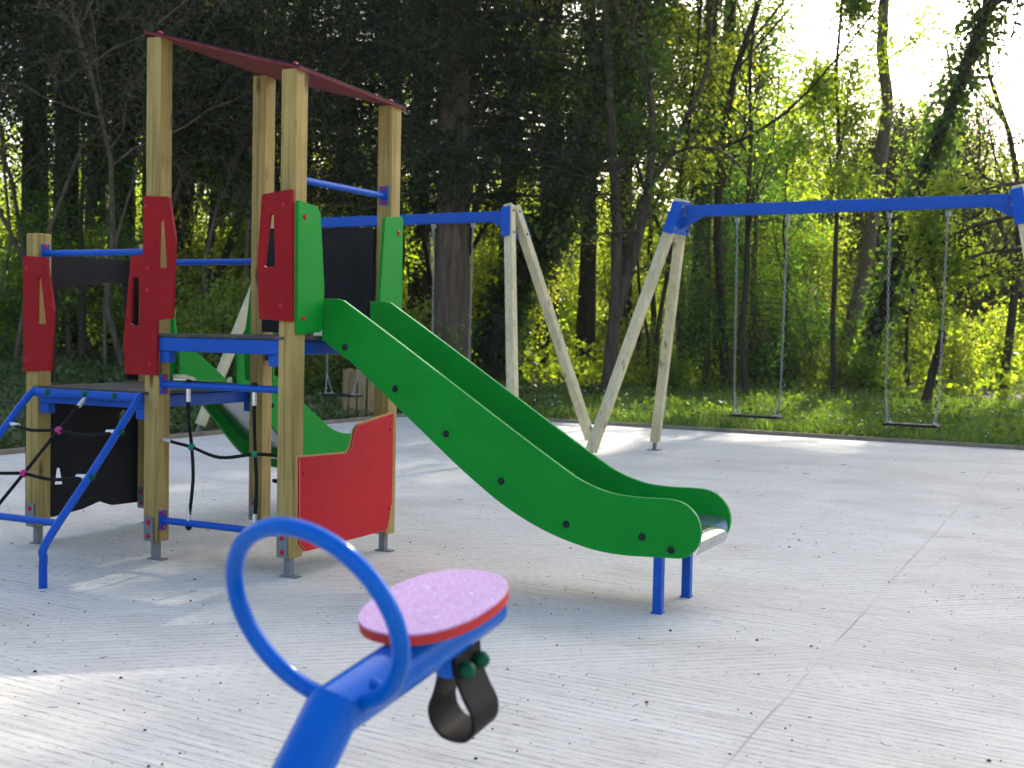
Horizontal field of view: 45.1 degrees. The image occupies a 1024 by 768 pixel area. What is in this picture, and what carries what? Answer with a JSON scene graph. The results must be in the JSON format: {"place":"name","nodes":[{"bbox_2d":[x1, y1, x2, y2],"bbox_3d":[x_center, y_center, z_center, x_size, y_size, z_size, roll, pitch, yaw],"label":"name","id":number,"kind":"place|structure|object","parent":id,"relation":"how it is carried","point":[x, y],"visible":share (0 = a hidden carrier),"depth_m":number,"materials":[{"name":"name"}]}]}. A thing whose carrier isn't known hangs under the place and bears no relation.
{"place":"outdoors","nodes":[
{"label":"outdoors","id":0,"kind":"place"},
{"bbox_2d":[0,417,1023,767],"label":"concrete pad","id":1,"kind":"object","parent":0,"point":[898,675],"depth_m":5.05,"materials":[{"name":"grey concrete"}]},
{"bbox_2d":[0,29,731,614],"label":"play tower","id":2,"kind":"structure","parent":1,"relation":"on","point":[500,443],"depth_m":6.13,"materials":[{"name":"green plastic"}]},
{"bbox_2d":[225,517,508,767],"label":"seesaw","id":3,"kind":"object","parent":1,"relation":"on","point":[423,627],"visible":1,"depth_m":2.14,"materials":[{"name":"blue paint"}]},
{"bbox_2d":[195,203,600,447],"bbox_3d":[-1.273,-0.618,13.008,4.156,2.458,1.710,3,3,31],"label":"swing set","id":4,"kind":"object","parent":1,"relation":"on","point":[509,219],"visible":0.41,"depth_m":12.39,"materials":[{"name":"blue paint"}]},
{"bbox_2d":[1,436,1018,767],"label":"litter","id":5,"kind":"object","parent":1,"relation":"on","point":[545,638],"visible":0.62,"depth_m":4.87,"materials":[{"name":"brown plant"}]},
{"bbox_2d":[0,413,1023,454],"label":"kerb","id":6,"kind":"structure","parent":1,"relation":"on","point":[345,420],"depth_m":14.48,"materials":[{"name":"grey concrete"}]},
{"bbox_2d":[586,184,1023,452],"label":"swing set","id":7,"kind":"object","parent":1,"relation":"on","point":[683,216],"visible":0.98,"depth_m":11.39,"materials":[{"name":"blue paint"}]},
{"bbox_2d":[730,216,789,418],"bbox_3d":[2.258,-0.606,11.244,0.516,1.828,0.170,3,3,31],"label":"swing","id":8,"kind":"object","parent":7,"relation":"hanging from","point":[774,416],"visible":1,"depth_m":11.22,"materials":[{"name":"metal"}]},
{"bbox_2d":[882,211,950,427],"bbox_3d":[3.444,-0.551,10.531,0.516,1.828,0.170,3,3,29],"label":"swing","id":9,"kind":"object","parent":7,"relation":"hanging from","point":[934,424],"visible":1,"depth_m":10.51,"materials":[{"name":"metal"}]},
{"bbox_2d":[0,207,1023,448],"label":"ground","id":10,"kind":"structure","parent":0,"point":[986,393],"depth_m":23.31,"materials":[{"name":"soil"}]},
{"bbox_2d":[0,191,100,347],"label":"shrub","id":11,"kind":"object","parent":10,"relation":"on","point":[8,307],"visible":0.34,"depth_m":22.88,"materials":[{"name":"green plant"}]},
{"bbox_2d":[0,195,127,347],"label":"shrub","id":12,"kind":"object","parent":10,"relation":"on","point":[95,288],"visible":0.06,"depth_m":24.64,"materials":[{"name":"green plant"}]},
{"bbox_2d":[0,0,135,145],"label":"conifer tree","id":13,"kind":"object","parent":10,"relation":"on","point":[9,20],"visible":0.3,"depth_m":20.25,"materials":[{"name":"green plant"}]},
{"bbox_2d":[5,14,139,331],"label":"conifer tree","id":14,"kind":"object","parent":10,"relation":"on","point":[90,194],"depth_m":28.64,"materials":[{"name":"brown plant"}]},
{"bbox_2d":[0,65,185,360],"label":"feathery conifer","id":15,"kind":"object","parent":10,"relation":"on","point":[81,313],"visible":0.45,"depth_m":22.25,"materials":[{"name":"green plant"}]},
{"bbox_2d":[1,0,193,340],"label":"conifer tree","id":16,"kind":"object","parent":10,"relation":"on","point":[29,192],"visible":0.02,"depth_m":24.64,"materials":[{"name":"brown plant"}]},
{"bbox_2d":[0,0,221,344],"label":"conifer tree","id":17,"kind":"object","parent":10,"relation":"on","point":[75,215],"visible":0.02,"depth_m":24.70,"materials":[{"name":"green plant"}]},
{"bbox_2d":[0,0,234,358],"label":"twiggy tree","id":18,"kind":"object","parent":10,"relation":"on","point":[23,251],"visible":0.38,"depth_m":22.25,"materials":[{"name":"green plant"}]},
{"bbox_2d":[0,0,241,343],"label":"conifer tree","id":19,"kind":"object","parent":10,"relation":"on","point":[130,213],"visible":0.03,"depth_m":25.63,"materials":[{"name":"brown plant"}]},
{"bbox_2d":[0,0,246,361],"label":"twiggy tree","id":20,"kind":"object","parent":10,"relation":"on","point":[56,33],"visible":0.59,"depth_m":20.32,"materials":[{"name":"green plant"}]},
{"bbox_2d":[60,201,238,347],"bbox_3d":[-6.742,-1.861,23.693,3.718,3.264,2.908,0,3,-29],"label":"shrub","id":21,"kind":"object","parent":10,"relation":"on","point":[97,304],"visible":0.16,"depth_m":23.29,"materials":[{"name":"green plant"}]},
{"bbox_2d":[0,0,317,310],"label":"twiggy tree","id":22,"kind":"object","parent":10,"relation":"on","point":[131,132],"visible":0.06,"depth_m":24.17,"materials":[{"name":"green plant"}]},
{"bbox_2d":[100,211,237,332],"bbox_3d":[-6.557,-1.751,23.609,2.741,3.077,3.504,3,3,30],"label":"shrub","id":23,"kind":"object","parent":10,"relation":"on","point":[183,281],"visible":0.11,"depth_m":23.28,"materials":[{"name":"green plant"}]},
{"bbox_2d":[93,0,258,265],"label":"woodland tree","id":24,"kind":"object","parent":10,"relation":"on","point":[187,200],"visible":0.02,"depth_m":25.74,"materials":[{"name":"green plant"}]},
{"bbox_2d":[0,0,383,369],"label":"twiggy tree","id":25,"kind":"object","parent":10,"relation":"on","point":[107,311],"visible":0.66,"depth_m":19.95,"materials":[{"name":"green plant"}]},
{"bbox_2d":[112,247,275,377],"bbox_3d":[-4.919,-1.066,20.220,2.804,2.462,2.194,3,3,34],"label":"shrub","id":26,"kind":"object","parent":10,"relation":"on","point":[212,306],"visible":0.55,"depth_m":20.07,"materials":[{"name":"green plant"}]},
{"bbox_2d":[176,215,250,333],"bbox_3d":[-6.073,-1.840,24.869,3.144,3.218,2.715,2,3,27],"label":"shrub","id":27,"kind":"object","parent":10,"relation":"on","point":[216,255],"visible":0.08,"depth_m":24.48,"materials":[{"name":"green plant"}]},
{"bbox_2d":[176,213,251,323],"bbox_3d":[-5.883,-1.953,25.777,3.718,3.264,2.908,-1,3,-44],"label":"shrub","id":28,"kind":"object","parent":10,"relation":"on","point":[234,251],"visible":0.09,"depth_m":25.66,"materials":[{"name":"green plant"}]},
{"bbox_2d":[117,0,326,312],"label":"woodland tree","id":29,"kind":"object","parent":10,"relation":"on","point":[212,203],"visible":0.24,"depth_m":22.75,"materials":[{"name":"green plant"}]},
{"bbox_2d":[193,154,280,299],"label":"understory tree","id":30,"kind":"object","parent":10,"relation":"on","point":[239,241],"visible":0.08,"depth_m":26.81,"materials":[{"name":"green plant"}]},
{"bbox_2d":[200,0,341,298],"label":"slim tree","id":31,"kind":"object","parent":10,"relation":"on","point":[228,247],"visible":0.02,"depth_m":23.45,"materials":[{"name":"brown plant"}]},
{"bbox_2d":[194,76,374,275],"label":"understory tree","id":32,"kind":"object","parent":10,"relation":"on","point":[323,206],"visible":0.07,"depth_m":25.30,"materials":[{"name":"green plant"}]},
{"bbox_2d":[75,0,500,370],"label":"twiggy tree","id":33,"kind":"object","parent":10,"relation":"on","point":[277,34],"visible":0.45,"depth_m":21.28,"materials":[{"name":"green plant"}]},
{"bbox_2d":[62,0,578,373],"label":"twiggy tree","id":34,"kind":"object","parent":10,"relation":"on","point":[335,150],"visible":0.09,"depth_m":23.65,"materials":[{"name":"green plant"}]},
{"bbox_2d":[0,326,641,448],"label":"ground cover","id":35,"kind":"object","parent":10,"relation":"on","point":[320,408],"visible":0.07,"depth_m":18.37,"materials":[{"name":"green plant"}]},
{"bbox_2d":[304,354,356,392],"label":"shrub","id":36,"kind":"object","parent":10,"relation":"on","point":[320,367],"visible":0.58,"depth_m":20.28,"materials":[{"name":"green plant"}]},
{"bbox_2d":[342,368,373,416],"bbox_3d":[-2.023,0.120,16.923,0.603,0.654,0.608,1,3,-12],"label":"litter bin","id":37,"kind":"object","parent":10,"relation":"on","point":[365,402],"visible":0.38,"depth_m":16.65,"materials":[{"name":"brown wood"}]},
{"bbox_2d":[307,0,442,281],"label":"slim tree","id":38,"kind":"object","parent":10,"relation":"on","point":[354,185],"visible":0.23,"depth_m":21.12,"materials":[{"name":"green plant"}]},
{"bbox_2d":[274,0,503,255],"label":"conifer tree","id":39,"kind":"object","parent":10,"relation":"on","point":[392,85],"visible":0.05,"depth_m":25.20,"materials":[{"name":"green plant"}]},
{"bbox_2d":[318,93,487,317],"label":"understory tree","id":40,"kind":"object","parent":10,"relation":"on","point":[407,270],"visible":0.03,"depth_m":29.81,"materials":[{"name":"green plant"}]},
{"bbox_2d":[327,3,541,328],"bbox_3d":[-2.531,-10.493,30.532,7.600,20.065,7.704,2,3,22],"label":"conifer tree","id":41,"kind":"object","parent":10,"relation":"on","point":[424,289],"visible":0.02,"depth_m":30.63,"materials":[{"name":"brown plant"}]},
{"bbox_2d":[404,283,481,363],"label":"shrub","id":42,"kind":"object","parent":10,"relation":"on","point":[426,306],"visible":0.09,"depth_m":19.92,"materials":[{"name":"green plant"}]},
{"bbox_2d":[252,0,665,360],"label":"conifer tree","id":43,"kind":"object","parent":10,"relation":"on","point":[456,155],"visible":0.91,"depth_m":20.73,"materials":[{"name":"green plant"}]},
{"bbox_2d":[0,301,1023,399],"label":"undergrowth","id":44,"kind":"object","parent":10,"relation":"on","point":[596,368],"visible":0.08,"depth_m":25.52,"materials":[{"name":"green plant"}]},
{"bbox_2d":[0,11,1023,312],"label":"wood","id":45,"kind":"object","parent":10,"relation":"on","point":[536,189],"visible":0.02,"depth_m":62.06,"materials":[{"name":"green plant"}]},
{"bbox_2d":[469,204,583,366],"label":"understory tree","id":46,"kind":"object","parent":10,"relation":"on","point":[476,270],"visible":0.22,"depth_m":25.97,"materials":[{"name":"green plant"}]},
{"bbox_2d":[492,0,588,379],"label":"woodland tree","id":47,"kind":"object","parent":10,"relation":"on","point":[544,360],"visible":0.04,"depth_m":27.75,"materials":[{"name":"green plant"}]},
{"bbox_2d":[431,0,685,256],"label":"slim tree","id":48,"kind":"object","parent":10,"relation":"on","point":[486,225],"visible":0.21,"depth_m":24.23,"materials":[{"name":"green plant"}]},
{"bbox_2d":[469,0,650,251],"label":"slim tree","id":49,"kind":"object","parent":10,"relation":"on","point":[515,84],"visible":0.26,"depth_m":22.39,"materials":[{"name":"green plant"}]},
{"bbox_2d":[471,0,680,371],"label":"slim tree","id":50,"kind":"object","parent":10,"relation":"on","point":[657,223],"visible":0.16,"depth_m":23.68,"materials":[{"name":"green plant"}]},
{"bbox_2d":[470,0,719,382],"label":"leaning tree","id":51,"kind":"object","parent":10,"relation":"on","point":[490,350],"visible":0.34,"depth_m":24.67,"materials":[{"name":"green plant"}]},
{"bbox_2d":[484,0,718,375],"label":"conifer tree","id":52,"kind":"object","parent":10,"relation":"on","point":[586,321],"visible":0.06,"depth_m":29.75,"materials":[{"name":"green plant"}]},
{"bbox_2d":[496,3,719,342],"bbox_3d":[3.072,-9.582,34.325,6.909,18.241,7.004,0,3,-28],"label":"conifer tree","id":53,"kind":"object","parent":10,"relation":"on","point":[629,307],"visible":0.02,"depth_m":34.61,"materials":[{"name":"brown plant"}]},
{"bbox_2d":[559,176,691,329],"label":"understory tree","id":54,"kind":"object","parent":10,"relation":"on","point":[607,288],"visible":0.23,"depth_m":35.57,"materials":[{"name":"green plant"}]},
{"bbox_2d":[573,204,685,323],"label":"understory tree","id":55,"kind":"object","parent":10,"relation":"on","point":[603,277],"visible":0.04,"depth_m":37.68,"materials":[{"name":"green plant"}]},
{"bbox_2d":[604,305,675,370],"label":"shrub","id":56,"kind":"object","parent":10,"relation":"on","point":[622,338],"visible":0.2,"depth_m":31.24,"materials":[{"name":"green plant"}]},
{"bbox_2d":[586,98,729,375],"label":"slim tree","id":57,"kind":"object","parent":10,"relation":"on","point":[645,320],"visible":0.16,"depth_m":27.20,"materials":[{"name":"green plant"}]},
{"bbox_2d":[516,0,803,403],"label":"forked tree","id":58,"kind":"object","parent":10,"relation":"on","point":[621,275],"visible":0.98,"depth_m":20.86,"materials":[{"name":"green plant"}]},
{"bbox_2d":[628,340,697,391],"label":"shrub","id":59,"kind":"object","parent":10,"relation":"on","point":[681,374],"visible":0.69,"depth_m":23.89,"materials":[{"name":"green plant"}]},
{"bbox_2d":[619,0,766,390],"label":"woodland tree","id":60,"kind":"object","parent":10,"relation":"on","point":[676,194],"visible":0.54,"depth_m":23.81,"materials":[{"name":"green plant"}]},
{"bbox_2d":[642,5,771,368],"bbox_3d":[4.505,-6.274,31.057,4.738,12.317,5.152,1,3,-3],"label":"slim tree","id":61,"kind":"object","parent":10,"relation":"on","point":[653,309],"visible":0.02,"depth_m":31.75,"materials":[{"name":"brown plant"}]},
{"bbox_2d":[654,0,767,335],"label":"slim tree","id":62,"kind":"object","parent":10,"relation":"on","point":[739,239],"visible":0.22,"depth_m":29.35,"materials":[{"name":"green plant"}]},
{"bbox_2d":[627,159,795,387],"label":"feathery conifer","id":63,"kind":"object","parent":10,"relation":"on","point":[707,359],"visible":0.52,"depth_m":25.34,"materials":[{"name":"green plant"}]},
{"bbox_2d":[400,375,1023,445],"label":"grass","id":64,"kind":"structure","parent":10,"relation":"on","point":[705,419],"depth_m":18.41,"materials":[{"name":"green plant"}]},
{"bbox_2d":[603,0,820,377],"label":"twin trunk tree","id":65,"kind":"object","parent":10,"relation":"on","point":[772,43],"visible":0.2,"depth_m":29.55,"materials":[{"name":"green plant"}]},
{"bbox_2d":[635,0,823,371],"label":"slim tree","id":66,"kind":"object","parent":10,"relation":"on","point":[640,333],"visible":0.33,"depth_m":29.32,"materials":[{"name":"green plant"}]},
{"bbox_2d":[663,0,799,341],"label":"pale trunk tree","id":67,"kind":"object","parent":10,"relation":"on","point":[725,28],"visible":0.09,"depth_m":32.18,"materials":[{"name":"green plant"}]},
{"bbox_2d":[634,0,828,360],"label":"slim tree","id":68,"kind":"object","parent":10,"relation":"on","point":[682,196],"visible":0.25,"depth_m":29.37,"materials":[{"name":"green plant"}]},
{"bbox_2d":[606,97,859,281],"bbox_3d":[6.730,-5.118,38.172,8.177,8.882,6.016,1,3,-11],"label":"twiggy tree","id":69,"kind":"object","parent":10,"relation":"on","point":[733,194],"visible":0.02,"depth_m":37.70,"materials":[{"name":"green plant"}]},
{"bbox_2d":[623,0,847,297],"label":"understory tree","id":70,"kind":"object","parent":10,"relation":"on","point":[769,96],"visible":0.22,"depth_m":29.95,"materials":[{"name":"green plant"}]},
{"bbox_2d":[677,0,801,368],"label":"narrow trunk tree","id":71,"kind":"object","parent":10,"relation":"on","point":[733,7],"visible":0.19,"depth_m":30.69,"materials":[{"name":"green plant"}]},
{"bbox_2d":[660,0,834,396],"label":"slim tree","id":72,"kind":"object","parent":10,"relation":"on","point":[741,341],"visible":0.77,"depth_m":22.35,"materials":[{"name":"green plant"}]},
{"bbox_2d":[658,0,838,380],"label":"slim tree","id":73,"kind":"object","parent":10,"relation":"on","point":[703,223],"visible":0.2,"depth_m":29.21,"materials":[{"name":"green plant"}]},
{"bbox_2d":[651,109,874,391],"bbox_3d":[4.982,-2.652,25.271,4.856,6.086,4.470,2,3,20],"label":"feathery conifer","id":74,"kind":"object","parent":10,"relation":"on","point":[753,314],"visible":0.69,"depth_m":25.15,"materials":[{"name":"green plant"}]},
{"bbox_2d":[732,310,818,389],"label":"shrub","id":75,"kind":"object","parent":10,"relation":"on","point":[765,361],"visible":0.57,"depth_m":25.13,"materials":[{"name":"green plant"}]},
{"bbox_2d":[725,141,863,386],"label":"understory tree","id":76,"kind":"object","parent":10,"relation":"on","point":[812,246],"visible":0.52,"depth_m":27.38,"materials":[{"name":"green plant"}]},
{"bbox_2d":[713,0,884,386],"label":"slim tree","id":77,"kind":"object","parent":10,"relation":"on","point":[717,245],"visible":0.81,"depth_m":23.59,"materials":[{"name":"green plant"}]},
{"bbox_2d":[691,85,911,356],"bbox_3d":[7.700,-3.949,32.782,5.936,8.083,6.450,2,3,26],"label":"feathery conifer","id":78,"kind":"object","parent":10,"relation":"on","point":[839,281],"visible":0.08,"depth_m":32.51,"materials":[{"name":"green plant"}]},
{"bbox_2d":[741,94,875,387],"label":"slim tree","id":79,"kind":"object","parent":10,"relation":"on","point":[787,287],"visible":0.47,"depth_m":24.95,"materials":[{"name":"green plant"}]},
{"bbox_2d":[760,0,902,397],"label":"slender tree","id":80,"kind":"object","parent":10,"relation":"on","point":[852,9],"visible":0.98,"depth_m":23.08,"materials":[{"name":"green plant"}]},
{"bbox_2d":[760,35,915,302],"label":"understory tree","id":81,"kind":"object","parent":10,"relation":"on","point":[873,77],"visible":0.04,"depth_m":36.91,"materials":[{"name":"green plant"}]},
{"bbox_2d":[795,331,904,394],"bbox_3d":[6.914,-0.303,24.511,2.077,1.670,1.798,0,3,-18],"label":"shrub","id":82,"kind":"object","parent":10,"relation":"on","point":[855,367],"visible":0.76,"depth_m":24.23,"materials":[{"name":"green plant"}]},
{"bbox_2d":[783,29,918,274],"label":"understory tree","id":83,"kind":"object","parent":10,"relation":"on","point":[852,50],"visible":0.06,"depth_m":37.64,"materials":[{"name":"green plant"}]},
{"bbox_2d":[738,74,997,340],"bbox_3d":[9.454,-4.582,34.902,7.788,8.459,5.729,2,3,18],"label":"twiggy tree","id":84,"kind":"object","parent":10,"relation":"on","point":[869,150],"visible":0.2,"depth_m":34.11,"materials":[{"name":"green plant"}]},
{"bbox_2d":[832,116,937,386],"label":"slim tree","id":85,"kind":"object","parent":10,"relation":"on","point":[879,224],"visible":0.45,"depth_m":27.07,"materials":[{"name":"green plant"}]},
{"bbox_2d":[822,308,951,383],"bbox_3d":[7.853,-0.587,26.677,2.331,2.165,2.693,-1,3,-36],"label":"shrub","id":86,"kind":"object","parent":10,"relation":"on","point":[914,374],"visible":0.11,"depth_m":26.39,"materials":[{"name":"green plant"}]},
{"bbox_2d":[838,0,960,388],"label":"bare tree","id":87,"kind":"object","parent":10,"relation":"on","point":[882,151],"visible":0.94,"depth_m":26.69,"materials":[{"name":"brown plant"}]},
{"bbox_2d":[834,85,977,388],"bbox_3d":[7.953,-2.899,25.155,2.648,6.330,2.435,1,3,-2],"label":"slim tree","id":88,"kind":"object","parent":10,"relation":"on","point":[906,347],"visible":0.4,"depth_m":25.54,"materials":[{"name":"green plant"}]},
{"bbox_2d":[808,106,1023,347],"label":"twiggy tree","id":89,"kind":"object","parent":10,"relation":"on","point":[906,178],"visible":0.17,"depth_m":33.85,"materials":[{"name":"green plant"}]},
{"bbox_2d":[816,78,1023,251],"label":"twiggy tree","id":90,"kind":"object","parent":10,"relation":"on","point":[1004,158],"visible":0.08,"depth_m":38.27,"materials":[{"name":"green plant"}]},
{"bbox_2d":[837,0,1021,393],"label":"ivy tree","id":91,"kind":"object","parent":10,"relation":"on","point":[940,135],"visible":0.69,"depth_m":24.73,"materials":[{"name":"green plant"}]},
{"bbox_2d":[851,69,1023,239],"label":"twiggy tree","id":92,"kind":"object","parent":10,"relation":"on","point":[981,106],"visible":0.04,"depth_m":41.45,"materials":[{"name":"green plant"}]},
{"bbox_2d":[872,147,1023,405],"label":"crooked tree","id":93,"kind":"object","parent":10,"relation":"on","point":[929,227],"visible":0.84,"depth_m":21.20,"materials":[{"name":"green plant"}]},
{"bbox_2d":[876,0,1023,313],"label":"slim tree","id":94,"kind":"object","parent":10,"relation":"on","point":[1005,240],"visible":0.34,"depth_m":33.32,"materials":[{"name":"green plant"}]},
{"bbox_2d":[903,297,1012,391],"bbox_3d":[9.437,-0.841,26.296,2.432,2.135,1.902,1,3,2],"label":"shrub","id":95,"kind":"object","parent":10,"relation":"on","point":[964,353],"visible":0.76,"depth_m":26.04,"materials":[{"name":"green plant"}]},
{"bbox_2d":[894,0,1023,389],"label":"slim tree","id":96,"kind":"object","parent":10,"relation":"on","point":[1011,318],"visible":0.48,"depth_m":27.22,"materials":[{"name":"green plant"}]},
{"bbox_2d":[896,0,1023,301],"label":"pine tree","id":97,"kind":"object","parent":10,"relation":"on","point":[963,231],"visible":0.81,"depth_m":20.16,"materials":[{"name":"green plant"}]},
{"bbox_2d":[904,130,1023,340],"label":"understory tree","id":98,"kind":"object","parent":10,"relation":"on","point":[1003,144],"visible":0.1,"depth_m":38.20,"materials":[{"name":"green plant"}]},
{"bbox_2d":[913,80,1023,379],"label":"slim tree","id":99,"kind":"object","parent":10,"relation":"on","point":[981,185],"visible":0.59,"depth_m":27.58,"materials":[{"name":"green plant"}]},
{"bbox_2d":[929,177,1023,331],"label":"understory tree","id":100,"kind":"object","parent":10,"relation":"on","point":[1002,286],"visible":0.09,"depth_m":37.96,"materials":[{"name":"green plant"}]},
{"bbox_2d":[932,1,1023,193],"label":"slim tree","id":101,"kind":"object","parent":10,"relation":"on","point":[990,103],"visible":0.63,"depth_m":24.48,"materials":[{"name":"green plant"}]},
{"bbox_2d":[946,208,1023,340],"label":"understory tree","id":102,"kind":"object","parent":10,"relation":"on","point":[986,299],"visible":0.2,"depth_m":37.84,"materials":[{"name":"green plant"}]},
{"bbox_2d":[969,282,1023,384],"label":"shrub","id":103,"kind":"object","parent":10,"relation":"on","point":[1002,332],"visible":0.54,"depth_m":27.91,"materials":[{"name":"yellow plant"}]},
{"bbox_2d":[0,0,1023,221],"label":"sky","id":104,"kind":"structure","parent":0,"point":[822,14],"materials":[{"name":"white"}]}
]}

